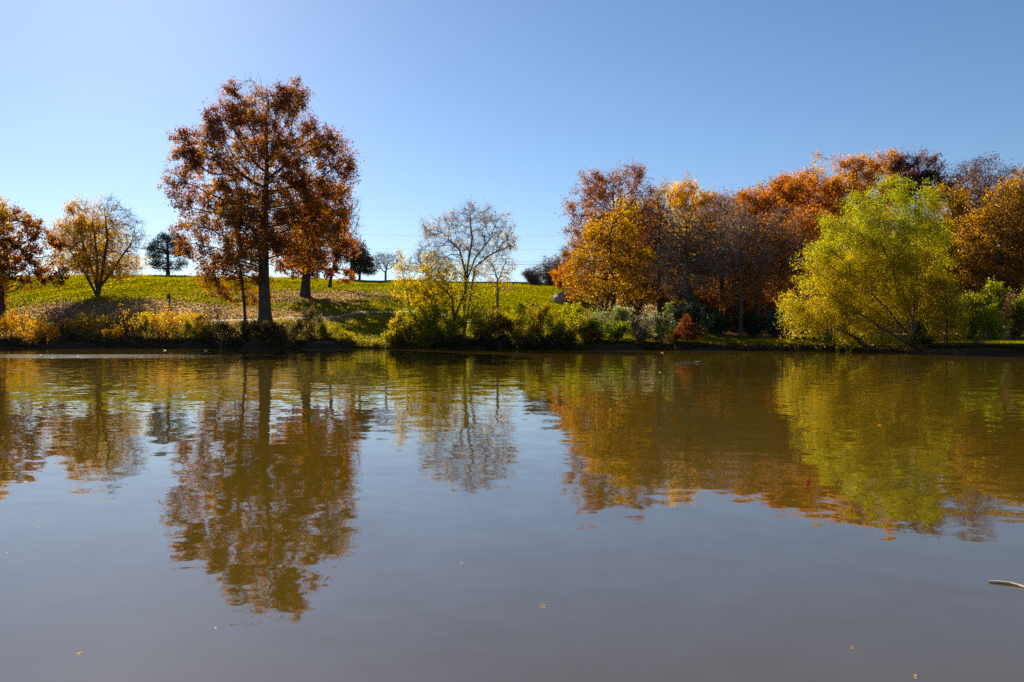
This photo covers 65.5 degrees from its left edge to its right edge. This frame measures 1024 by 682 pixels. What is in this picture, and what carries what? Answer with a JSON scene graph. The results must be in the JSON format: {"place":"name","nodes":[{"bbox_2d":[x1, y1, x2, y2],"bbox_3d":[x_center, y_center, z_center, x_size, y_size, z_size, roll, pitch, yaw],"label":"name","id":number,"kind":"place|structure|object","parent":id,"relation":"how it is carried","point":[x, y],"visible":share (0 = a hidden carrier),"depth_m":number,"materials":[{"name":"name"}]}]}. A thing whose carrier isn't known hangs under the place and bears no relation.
{"place":"outdoors","nodes":[
{"label":"outdoors","id":0,"kind":"place"},
{"bbox_2d":[0,347,1023,681],"bbox_3d":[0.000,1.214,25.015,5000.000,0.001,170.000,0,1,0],"label":"water","id":1,"kind":"structure","parent":0,"point":[366,515],"depth_m":6.51,"materials":[{"name":"liquid"}]},
{"bbox_2d":[0,275,1023,354],"bbox_3d":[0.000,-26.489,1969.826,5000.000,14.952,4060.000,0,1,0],"label":"ground","id":2,"kind":"structure","parent":0,"point":[258,343],"depth_m":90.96,"materials":[{"name":"green plant"}]},
{"bbox_2d":[0,195,17,294],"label":"maple tree","id":3,"kind":"object","parent":2,"relation":"on","point":[4,214],"visible":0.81,"depth_m":82.43,"materials":[{"name":"brown plant"}]},
{"bbox_2d":[0,305,18,337],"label":"bank shrub","id":4,"kind":"object","parent":2,"relation":"on","point":[4,322],"visible":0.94,"depth_m":79.52,"materials":[{"name":"brown plant"}]},
{"bbox_2d":[9,317,52,346],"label":"bank shrub","id":5,"kind":"object","parent":2,"relation":"on","point":[38,331],"visible":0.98,"depth_m":77.98,"materials":[{"name":"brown plant"}]},
{"bbox_2d":[0,199,70,328],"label":"oak tree","id":6,"kind":"object","parent":2,"relation":"on","point":[14,244],"visible":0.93,"depth_m":83.40,"materials":[{"name":"brown plant"}]},
{"bbox_2d":[41,192,151,295],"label":"maple tree","id":7,"kind":"object","parent":2,"relation":"on","point":[86,229],"visible":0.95,"depth_m":99.67,"materials":[{"name":"yellow plant"}]},
{"bbox_2d":[73,304,146,325],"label":"bare shrub","id":8,"kind":"object","parent":2,"relation":"on","point":[117,318],"visible":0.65,"depth_m":82.22,"materials":[{"name":"brown plant"}]},
{"bbox_2d":[100,300,150,337],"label":"bare shrub","id":9,"kind":"object","parent":2,"relation":"on","point":[124,321],"visible":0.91,"depth_m":75.61,"materials":[{"name":"brown plant"}]},
{"bbox_2d":[136,310,160,339],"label":"bank shrub","id":10,"kind":"object","parent":2,"relation":"on","point":[144,315],"visible":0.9,"depth_m":75.37,"materials":[{"name":"yellow plant"}]},
{"bbox_2d":[149,306,179,343],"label":"bank shrub","id":11,"kind":"object","parent":2,"relation":"on","point":[163,337],"visible":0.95,"depth_m":75.00,"materials":[{"name":"yellow plant"}]},
{"bbox_2d":[140,230,190,274],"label":"pine tree","id":12,"kind":"object","parent":2,"relation":"on","point":[154,246],"visible":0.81,"depth_m":156.96,"materials":[{"name":"green plant"}]},
{"bbox_2d":[158,312,207,340],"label":"bank shrub","id":13,"kind":"object","parent":2,"relation":"on","point":[186,325],"visible":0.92,"depth_m":74.45,"materials":[{"name":"yellow plant"}]},
{"bbox_2d":[182,321,215,340],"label":"bank shrub","id":14,"kind":"object","parent":2,"relation":"on","point":[200,334],"visible":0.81,"depth_m":74.12,"materials":[{"name":"green plant"}]},
{"bbox_2d":[204,321,237,347],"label":"bank shrub","id":15,"kind":"object","parent":2,"relation":"on","point":[227,336],"visible":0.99,"depth_m":73.58,"materials":[{"name":"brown plant"}]},
{"bbox_2d":[197,232,277,320],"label":"oak tree","id":16,"kind":"object","parent":2,"relation":"on","point":[242,288],"visible":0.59,"depth_m":80.06,"materials":[{"name":"brown plant"}]},
{"bbox_2d":[224,318,264,340],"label":"bank shrub","id":17,"kind":"object","parent":2,"relation":"on","point":[244,328],"visible":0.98,"depth_m":74.00,"materials":[{"name":"brown plant"}]},
{"bbox_2d":[156,73,366,323],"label":"oak tree","id":18,"kind":"object","parent":2,"relation":"on","point":[238,212],"visible":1,"depth_m":78.83,"materials":[{"name":"brown plant"}]},
{"bbox_2d":[248,319,279,337],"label":"bank shrub","id":19,"kind":"object","parent":2,"relation":"on","point":[267,326],"visible":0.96,"depth_m":74.01,"materials":[{"name":"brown plant"}]},
{"bbox_2d":[270,317,310,347],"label":"bank shrub","id":20,"kind":"object","parent":2,"relation":"on","point":[294,332],"visible":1,"depth_m":73.09,"materials":[{"name":"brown plant"}]},
{"bbox_2d":[287,305,323,337],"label":"bank shrub","id":21,"kind":"object","parent":2,"relation":"on","point":[308,321],"visible":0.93,"depth_m":73.82,"materials":[{"name":"green plant"}]},
{"bbox_2d":[271,181,360,296],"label":"oak tree","id":22,"kind":"object","parent":2,"relation":"on","point":[305,290],"visible":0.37,"depth_m":105.32,"materials":[{"name":"brown plant"}]},
{"bbox_2d":[307,320,344,338],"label":"bank shrub","id":23,"kind":"object","parent":2,"relation":"on","point":[323,331],"visible":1,"depth_m":73.30,"materials":[{"name":"green plant"}]},
{"bbox_2d":[328,196,364,286],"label":"bare tree","id":24,"kind":"object","parent":2,"relation":"on","point":[331,278],"visible":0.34,"depth_m":121.72,"materials":[{"name":"brown plant"}]},
{"bbox_2d":[332,235,376,278],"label":"pine tree","id":25,"kind":"object","parent":2,"relation":"on","point":[362,250],"visible":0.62,"depth_m":154.24,"materials":[{"name":"green plant"}]},
{"bbox_2d":[345,251,378,279],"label":"pine tree","id":26,"kind":"object","parent":2,"relation":"on","point":[360,270],"visible":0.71,"depth_m":155.37,"materials":[{"name":"green plant"}]},
{"bbox_2d":[373,250,401,279],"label":"bare tree","id":27,"kind":"object","parent":2,"relation":"on","point":[382,256],"visible":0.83,"depth_m":164.73,"materials":[{"name":"grey plant"}]},
{"bbox_2d":[380,327,404,346],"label":"bank shrub","id":28,"kind":"object","parent":2,"relation":"on","point":[395,337],"visible":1,"depth_m":72.15,"materials":[{"name":"green plant"}]},
{"bbox_2d":[397,316,419,344],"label":"bank shrub","id":29,"kind":"object","parent":2,"relation":"on","point":[408,325],"visible":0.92,"depth_m":72.01,"materials":[{"name":"green plant"}]},
{"bbox_2d":[389,249,460,327],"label":"poplar tree","id":30,"kind":"object","parent":2,"relation":"on","point":[407,286],"visible":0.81,"depth_m":74.15,"materials":[{"name":"yellow plant"}]},
{"bbox_2d":[407,326,443,347],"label":"bank shrub","id":31,"kind":"object","parent":2,"relation":"on","point":[428,337],"visible":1,"depth_m":71.21,"materials":[{"name":"green plant"}]},
{"bbox_2d":[411,297,465,340],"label":"bank shrub","id":32,"kind":"object","parent":2,"relation":"on","point":[428,318],"visible":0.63,"depth_m":72.05,"materials":[{"name":"green plant"}]},
{"bbox_2d":[429,317,466,343],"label":"bank shrub","id":33,"kind":"object","parent":2,"relation":"on","point":[451,328],"visible":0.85,"depth_m":71.08,"materials":[{"name":"green plant"}]},
{"bbox_2d":[412,255,491,336],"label":"sparse tree","id":34,"kind":"object","parent":2,"relation":"on","point":[451,292],"visible":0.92,"depth_m":74.02,"materials":[{"name":"yellow plant"}]},
{"bbox_2d":[445,333,474,348],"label":"bank shrub","id":35,"kind":"object","parent":2,"relation":"on","point":[459,340],"visible":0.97,"depth_m":70.20,"materials":[{"name":"green plant"}]},
{"bbox_2d":[412,195,520,334],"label":"sparse tree","id":36,"kind":"object","parent":2,"relation":"on","point":[509,246],"visible":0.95,"depth_m":75.13,"materials":[{"name":"brown plant"}]},
{"bbox_2d":[463,310,499,341],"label":"bank shrub","id":37,"kind":"object","parent":2,"relation":"on","point":[480,326],"visible":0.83,"depth_m":70.58,"materials":[{"name":"green plant"}]},
{"bbox_2d":[472,331,514,348],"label":"bank shrub","id":38,"kind":"object","parent":2,"relation":"on","point":[487,340],"visible":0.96,"depth_m":69.64,"materials":[{"name":"green plant"}]},
{"bbox_2d":[472,250,517,315],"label":"sparse tree","id":39,"kind":"object","parent":2,"relation":"on","point":[498,280],"visible":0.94,"depth_m":75.77,"materials":[{"name":"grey plant"}]},
{"bbox_2d":[483,308,514,339],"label":"bank shrub","id":40,"kind":"object","parent":2,"relation":"on","point":[499,319],"visible":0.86,"depth_m":70.41,"materials":[{"name":"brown plant"}]},
{"bbox_2d":[0,333,1023,351],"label":"bank weeds","id":41,"kind":"object","parent":2,"relation":"on","point":[800,344],"visible":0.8,"depth_m":68.55,"materials":[{"name":"green plant"}]},
{"bbox_2d":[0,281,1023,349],"bbox_3d":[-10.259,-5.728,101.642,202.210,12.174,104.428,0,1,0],"label":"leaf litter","id":42,"kind":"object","parent":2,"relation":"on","point":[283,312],"visible":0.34,"depth_m":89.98,"materials":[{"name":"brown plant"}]},
{"bbox_2d":[504,299,530,336],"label":"bank shrub","id":43,"kind":"object","parent":2,"relation":"on","point":[520,308],"visible":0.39,"depth_m":73.52,"materials":[{"name":"green plant"}]},
{"bbox_2d":[499,311,541,343],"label":"bank shrub","id":44,"kind":"object","parent":2,"relation":"on","point":[521,329],"visible":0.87,"depth_m":70.12,"materials":[{"name":"green plant"}]},
{"bbox_2d":[507,328,554,348],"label":"bank shrub","id":45,"kind":"object","parent":2,"relation":"on","point":[530,341],"visible":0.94,"depth_m":69.08,"materials":[{"name":"green plant"}]},
{"bbox_2d":[519,265,544,284],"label":"bare shrub","id":46,"kind":"object","parent":2,"relation":"on","point":[531,276],"visible":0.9,"depth_m":149.10,"materials":[{"name":"grey plant"}]},
{"bbox_2d":[524,299,556,338],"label":"bank shrub","id":47,"kind":"object","parent":2,"relation":"on","point":[539,315],"visible":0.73,"depth_m":71.10,"materials":[{"name":"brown plant"}]},
{"bbox_2d":[533,252,560,285],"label":"bare shrub","id":48,"kind":"object","parent":2,"relation":"on","point":[547,269],"visible":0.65,"depth_m":145.75,"materials":[{"name":"grey plant"}]},
{"bbox_2d":[540,329,578,348],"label":"bank shrub","id":49,"kind":"object","parent":2,"relation":"on","point":[559,341],"visible":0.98,"depth_m":68.64,"materials":[{"name":"green plant"}]},
{"bbox_2d":[535,310,584,343],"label":"bank shrub","id":50,"kind":"object","parent":2,"relation":"on","point":[571,326],"visible":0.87,"depth_m":68.98,"materials":[{"name":"green plant"}]},
{"bbox_2d":[558,301,587,337],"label":"bank shrub","id":51,"kind":"object","parent":2,"relation":"on","point":[578,310],"visible":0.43,"depth_m":72.00,"materials":[{"name":"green plant"}]},
{"bbox_2d":[553,248,594,305],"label":"rust shrub","id":52,"kind":"object","parent":2,"relation":"on","point":[563,268],"visible":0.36,"depth_m":95.78,"materials":[{"name":"brown plant"}]},
{"bbox_2d":[574,313,599,342],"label":"bank shrub","id":53,"kind":"object","parent":2,"relation":"on","point":[588,324],"visible":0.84,"depth_m":69.29,"materials":[{"name":"green plant"}]},
{"bbox_2d":[559,223,630,290],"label":"woodland tree","id":54,"kind":"object","parent":2,"relation":"on","point":[565,254],"visible":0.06,"depth_m":117.24,"materials":[{"name":"orange plant"}]},
{"bbox_2d":[578,278,621,309],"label":"undergrowth shrub","id":55,"kind":"object","parent":2,"relation":"on","point":[608,295],"visible":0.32,"depth_m":91.57,"materials":[{"name":"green plant"}]},
{"bbox_2d":[584,302,620,339],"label":"bank shrub","id":56,"kind":"object","parent":2,"relation":"on","point":[599,318],"visible":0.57,"depth_m":70.39,"materials":[{"name":"green plant"}]},
{"bbox_2d":[555,160,667,306],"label":"oak tree","id":57,"kind":"object","parent":2,"relation":"on","point":[601,195],"visible":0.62,"depth_m":95.44,"materials":[{"name":"brown plant"}]},
{"bbox_2d":[593,317,630,340],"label":"bank shrub","id":58,"kind":"object","parent":2,"relation":"on","point":[621,328],"visible":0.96,"depth_m":68.55,"materials":[{"name":"green plant"}]},
{"bbox_2d":[561,192,664,316],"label":"maple tree","id":59,"kind":"object","parent":2,"relation":"on","point":[600,235],"visible":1,"depth_m":83.25,"materials":[{"name":"orange plant"}]},
{"bbox_2d":[610,305,633,338],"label":"bank shrub","id":60,"kind":"object","parent":2,"relation":"on","point":[623,312],"visible":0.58,"depth_m":70.62,"materials":[{"name":"green plant"}]},
{"bbox_2d":[619,274,655,313],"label":"undergrowth shrub","id":61,"kind":"object","parent":2,"relation":"on","point":[642,307],"visible":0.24,"depth_m":89.52,"materials":[{"name":"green plant"}]},
{"bbox_2d":[627,310,656,340],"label":"bank shrub","id":62,"kind":"object","parent":2,"relation":"on","point":[636,324],"visible":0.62,"depth_m":69.22,"materials":[{"name":"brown plant"}]},
{"bbox_2d":[596,204,691,298],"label":"woodland tree","id":63,"kind":"object","parent":2,"relation":"on","point":[632,251],"visible":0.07,"depth_m":110.51,"materials":[{"name":"brown plant"}]},
{"bbox_2d":[628,188,689,316],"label":"bare tree","id":64,"kind":"object","parent":2,"relation":"on","point":[657,283],"visible":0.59,"depth_m":89.58,"materials":[{"name":"brown plant"}]},
{"bbox_2d":[637,267,682,312],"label":"undergrowth shrub","id":65,"kind":"object","parent":2,"relation":"on","point":[664,300],"visible":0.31,"depth_m":93.31,"materials":[{"name":"brown plant"}]},
{"bbox_2d":[646,301,674,339],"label":"bank shrub","id":66,"kind":"object","parent":2,"relation":"on","point":[664,327],"visible":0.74,"depth_m":70.51,"materials":[{"name":"green plant"}]},
{"bbox_2d":[625,177,706,277],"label":"woodland tree","id":67,"kind":"object","parent":2,"relation":"on","point":[663,191],"visible":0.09,"depth_m":118.33,"materials":[{"name":"orange plant"}]},
{"bbox_2d":[669,303,693,332],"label":"bank shrub","id":68,"kind":"object","parent":2,"relation":"on","point":[678,312],"visible":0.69,"depth_m":73.13,"materials":[{"name":"green plant"}]},
{"bbox_2d":[672,313,702,342],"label":"cypress sapling","id":69,"kind":"object","parent":2,"relation":"on","point":[686,328],"visible":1,"depth_m":67.33,"materials":[{"name":"brown plant"}]},
{"bbox_2d":[644,203,732,304],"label":"bare tree","id":70,"kind":"object","parent":2,"relation":"on","point":[689,288],"visible":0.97,"depth_m":81.77,"materials":[{"name":"brown plant"}]},
{"bbox_2d":[661,172,720,277],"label":"poplar tree","id":71,"kind":"object","parent":2,"relation":"on","point":[681,190],"visible":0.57,"depth_m":97.88,"materials":[{"name":"brown plant"}]},
{"bbox_2d":[676,294,716,334],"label":"bank shrub","id":72,"kind":"object","parent":2,"relation":"on","point":[698,312],"visible":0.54,"depth_m":74.99,"materials":[{"name":"green plant"}]},
{"bbox_2d":[694,283,729,317],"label":"undergrowth shrub","id":73,"kind":"object","parent":2,"relation":"on","point":[712,304],"visible":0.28,"depth_m":89.38,"materials":[{"name":"brown plant"}]},
{"bbox_2d":[665,212,761,306],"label":"woodland tree","id":74,"kind":"object","parent":2,"relation":"on","point":[694,251],"visible":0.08,"depth_m":112.32,"materials":[{"name":"brown plant"}]},
{"bbox_2d":[700,303,734,336],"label":"bank shrub","id":75,"kind":"object","parent":2,"relation":"on","point":[718,327],"visible":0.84,"depth_m":76.93,"materials":[{"name":"green plant"}]},
{"bbox_2d":[689,187,757,320],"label":"bare tree","id":76,"kind":"object","parent":2,"relation":"on","point":[708,212],"visible":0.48,"depth_m":85.75,"materials":[{"name":"brown plant"}]},
{"bbox_2d":[699,186,770,304],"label":"woodland tree","id":77,"kind":"object","parent":2,"relation":"on","point":[724,201],"visible":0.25,"depth_m":96.54,"materials":[{"name":"brown plant"}]},
{"bbox_2d":[722,299,752,335],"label":"bank shrub","id":78,"kind":"object","parent":2,"relation":"on","point":[734,312],"visible":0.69,"depth_m":78.95,"materials":[{"name":"brown plant"}]},
{"bbox_2d":[705,195,776,336],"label":"bare tree","id":79,"kind":"object","parent":2,"relation":"on","point":[743,225],"visible":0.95,"depth_m":77.61,"materials":[{"name":"brown plant"}]},
{"bbox_2d":[734,309,764,336],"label":"bank shrub","id":80,"kind":"object","parent":2,"relation":"on","point":[751,325],"visible":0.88,"depth_m":78.07,"materials":[{"name":"green plant"}]},
{"bbox_2d":[711,211,809,334],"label":"woodland tree","id":81,"kind":"object","parent":2,"relation":"on","point":[759,293],"visible":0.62,"depth_m":78.86,"materials":[{"name":"brown plant"}]},
{"bbox_2d":[733,169,807,328],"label":"oak tree","id":82,"kind":"object","parent":2,"relation":"on","point":[766,200],"visible":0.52,"depth_m":91.74,"materials":[{"name":"orange plant"}]},
{"bbox_2d":[755,304,790,336],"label":"bank shrub","id":83,"kind":"object","parent":2,"relation":"on","point":[772,330],"visible":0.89,"depth_m":76.37,"materials":[{"name":"green plant"}]},
{"bbox_2d":[755,195,811,335],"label":"bare tree","id":84,"kind":"object","parent":2,"relation":"on","point":[796,235],"visible":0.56,"depth_m":79.33,"materials":[{"name":"brown plant"}]},
{"bbox_2d":[760,196,845,333],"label":"woodland tree","id":85,"kind":"object","parent":2,"relation":"on","point":[810,229],"visible":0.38,"depth_m":81.27,"materials":[{"name":"brown plant"}]},
{"bbox_2d":[768,165,857,320],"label":"oak tree","id":86,"kind":"object","parent":2,"relation":"on","point":[813,191],"visible":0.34,"depth_m":97.82,"materials":[{"name":"orange plant"}]},
{"bbox_2d":[830,319,880,350],"bbox_3d":[26.905,-0.505,60.325,5.767,2.838,2.337,0,1,0],"label":"fallen limb","id":87,"kind":"object","parent":2,"relation":"on","point":[855,336],"visible":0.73,"depth_m":60.12,"materials":[{"name":"brown plant"}]},
{"bbox_2d":[800,147,924,269],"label":"maple tree","id":88,"kind":"object","parent":2,"relation":"on","point":[852,178],"visible":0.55,"depth_m":100.40,"materials":[{"name":"orange plant"}]},
{"bbox_2d":[773,171,964,351],"bbox_3d":[27.034,-5.894,60.788,14.265,14.211,7.640,0,1,0],"label":"willow tree","id":89,"kind":"object","parent":2,"relation":"on","point":[877,244],"visible":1,"depth_m":59.94,"materials":[{"name":"green plant"}]},
{"bbox_2d":[891,299,950,334],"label":"bank shrub","id":90,"kind":"object","parent":2,"relation":"on","point":[920,325],"visible":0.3,"depth_m":72.70,"materials":[{"name":"green plant"}]},
{"bbox_2d":[884,147,958,312],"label":"oak tree","id":91,"kind":"object","parent":2,"relation":"on","point":[934,174],"visible":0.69,"depth_m":97.97,"materials":[{"name":"brown plant"}]},
{"bbox_2d":[917,269,979,343],"bbox_3d":[31.668,-2.336,58.215,3.583,5.853,4.198,0,1,-25],"label":"willow sapling","id":92,"kind":"object","parent":2,"relation":"on","point":[953,309],"visible":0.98,"depth_m":57.82,"materials":[{"name":"green plant"}]},
{"bbox_2d":[922,175,985,304],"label":"maple tree","id":93,"kind":"object","parent":2,"relation":"on","point":[959,208],"visible":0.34,"depth_m":85.49,"materials":[{"name":"orange plant"}]},
{"bbox_2d":[945,287,995,340],"bbox_3d":[37.381,-2.167,65.067,4.004,5.120,2.777,0,1,0],"label":"bank shrub","id":94,"kind":"object","parent":2,"relation":"on","point":[984,294],"visible":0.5,"depth_m":64.75,"materials":[{"name":"green plant"}]},
{"bbox_2d":[941,148,1023,313],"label":"bare tree","id":95,"kind":"object","parent":2,"relation":"on","point":[975,178],"visible":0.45,"depth_m":97.41,"materials":[{"name":"brown plant"}]},
{"bbox_2d":[944,172,1023,316],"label":"maple tree","id":96,"kind":"object","parent":2,"relation":"on","point":[990,271],"visible":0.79,"depth_m":78.93,"materials":[{"name":"orange plant"}]},
{"bbox_2d":[962,275,1019,338],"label":"bank shrub","id":97,"kind":"object","parent":2,"relation":"on","point":[997,290],"visible":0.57,"depth_m":68.12,"materials":[{"name":"green plant"}]},
{"bbox_2d":[967,197,1015,308],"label":"tree","id":98,"kind":"object","parent":2,"relation":"on","point":[996,201],"visible":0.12,"depth_m":83.69,"materials":[{"name":"brown plant"}]},
{"bbox_2d":[972,300,1019,340],"bbox_3d":[38.776,-1.508,63.305,3.398,3.660,2.386,0,1,0],"label":"bank shrub","id":99,"kind":"object","parent":2,"relation":"on","point":[992,321],"visible":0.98,"depth_m":63.51,"materials":[{"name":"green plant"}]},
{"bbox_2d":[993,170,1023,299],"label":"maple tree","id":100,"kind":"object","parent":2,"relation":"on","point":[1020,203],"visible":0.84,"depth_m":77.97,"materials":[{"name":"orange plant"}]},
{"bbox_2d":[998,288,1023,340],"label":"bank shrub","id":101,"kind":"object","parent":2,"relation":"on","point":[1014,333],"visible":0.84,"depth_m":64.11,"materials":[{"name":"brown plant"}]},
{"bbox_2d":[1008,284,1023,334],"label":"bank shrub","id":102,"kind":"object","parent":2,"relation":"on","point":[1016,304],"visible":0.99,"depth_m":63.62,"materials":[{"name":"green plant"}]},
{"bbox_2d":[0,0,1023,281],"label":"sky","id":103,"kind":"structure","parent":0,"point":[503,103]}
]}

